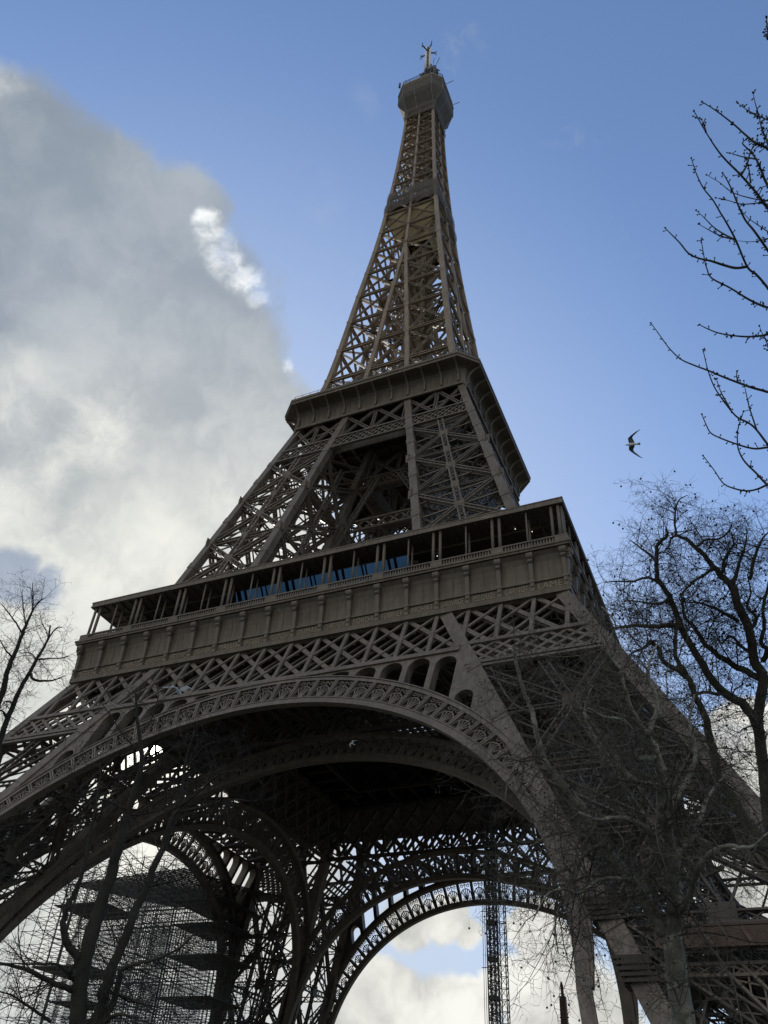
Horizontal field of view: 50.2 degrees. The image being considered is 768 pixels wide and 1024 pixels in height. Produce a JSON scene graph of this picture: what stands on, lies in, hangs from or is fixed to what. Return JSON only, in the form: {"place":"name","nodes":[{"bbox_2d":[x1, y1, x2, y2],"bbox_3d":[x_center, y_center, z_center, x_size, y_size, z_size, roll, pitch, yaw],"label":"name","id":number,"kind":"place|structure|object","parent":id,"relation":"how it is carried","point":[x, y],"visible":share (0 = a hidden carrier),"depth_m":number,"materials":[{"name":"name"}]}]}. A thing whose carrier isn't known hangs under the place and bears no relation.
{"place":"outdoors","nodes":[
{"label":"outdoors","id":0,"kind":"place"},
{"bbox_2d":[160,685,192,694],"bbox_3d":[-5.248,4.513,20.877,0.920,0.439,0.382,25,-44,-23],"label":"gull","id":1,"kind":"object","parent":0,"point":[178,691],"visible":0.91,"depth_m":20.81,"materials":[{"name":"grey"}]},
{"bbox_2d":[0,0,767,1023],"label":"sky","id":2,"kind":"structure","parent":0,"point":[194,194],"materials":[{"name":"blue"}]},
{"bbox_2d":[626,430,641,457],"bbox_3d":[8.403,-2.263,27.597,0.538,0.523,0.865,-7,-41,12],"label":"gull","id":3,"kind":"object","parent":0,"point":[631,444],"visible":1,"depth_m":27.69,"materials":[{"name":"grey"}]},
{"label":"ground","id":4,"kind":"structure","parent":0,"visible":0},
{"bbox_2d":[0,566,89,787],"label":"bare tree","id":5,"kind":"object","parent":4,"relation":"on","point":[13,702],"visible":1,"depth_m":21.59,"materials":[{"name":"brown plant"}]},
{"bbox_2d":[0,854,284,1023],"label":"scaffold","id":6,"kind":"object","parent":4,"relation":"on","point":[215,961],"visible":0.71,"depth_m":136.09,"materials":[{"name":"grey metal"}]},
{"bbox_2d":[0,645,287,1023],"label":"bare tree","id":7,"kind":"object","parent":4,"relation":"on","point":[78,992],"visible":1,"depth_m":16.31,"materials":[{"name":"brown plant"}]},
{"bbox_2d":[0,41,767,1023],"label":"lattice tower","id":8,"kind":"structure","parent":4,"relation":"on","point":[304,663],"depth_m":112.20,"materials":[{"name":"metal"}]},
{"bbox_2d":[0,792,79,899],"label":"scaffold","id":9,"kind":"object","parent":8,"relation":"on","point":[5,841],"visible":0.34,"depth_m":98.33,"materials":[{"name":"grey metal"}]},
{"bbox_2d":[422,422,470,508],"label":"scaffold","id":10,"kind":"object","parent":8,"relation":"on","point":[452,444],"visible":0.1,"depth_m":140.15,"materials":[{"name":"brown metal"}]},
{"bbox_2d":[422,477,497,526],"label":"scaffold","id":11,"kind":"object","parent":8,"relation":"on","point":[492,503],"visible":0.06,"depth_m":122.52,"materials":[{"name":"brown metal"}]},
{"bbox_2d":[550,743,737,957],"bbox_3d":[21.015,26.777,65.729,13.600,16.130,12.672,-13,-43,19],"label":"scaffold","id":12,"kind":"object","parent":8,"relation":"on","point":[710,833],"visible":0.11,"depth_m":63.62,"materials":[{"name":"grey metal"}]},
{"bbox_2d":[478,733,510,1023],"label":"hoist mast","id":13,"kind":"object","parent":4,"relation":"on","point":[494,922],"visible":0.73,"depth_m":101.70,"materials":[{"name":"metal"}]},
{"bbox_2d":[559,982,568,1023],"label":"brown mast","id":14,"kind":"object","parent":4,"relation":"on","point":[563,1006],"visible":0.78,"depth_m":125.22,"materials":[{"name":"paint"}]},
{"bbox_2d":[432,578,767,1023],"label":"plane tree","id":15,"kind":"object","parent":4,"relation":"on","point":[678,903],"visible":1,"depth_m":17.25,"materials":[{"name":"brown plant"}]},
{"bbox_2d":[565,470,767,882],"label":"plane tree","id":16,"kind":"object","parent":4,"relation":"on","point":[759,676],"visible":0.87,"depth_m":30.56,"materials":[{"name":"brown plant"}]},
{"bbox_2d":[650,15,767,496],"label":"budding tree","id":17,"kind":"object","parent":4,"relation":"on","point":[758,197],"visible":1,"depth_m":6.26,"materials":[{"name":"brown plant"}]}
]}

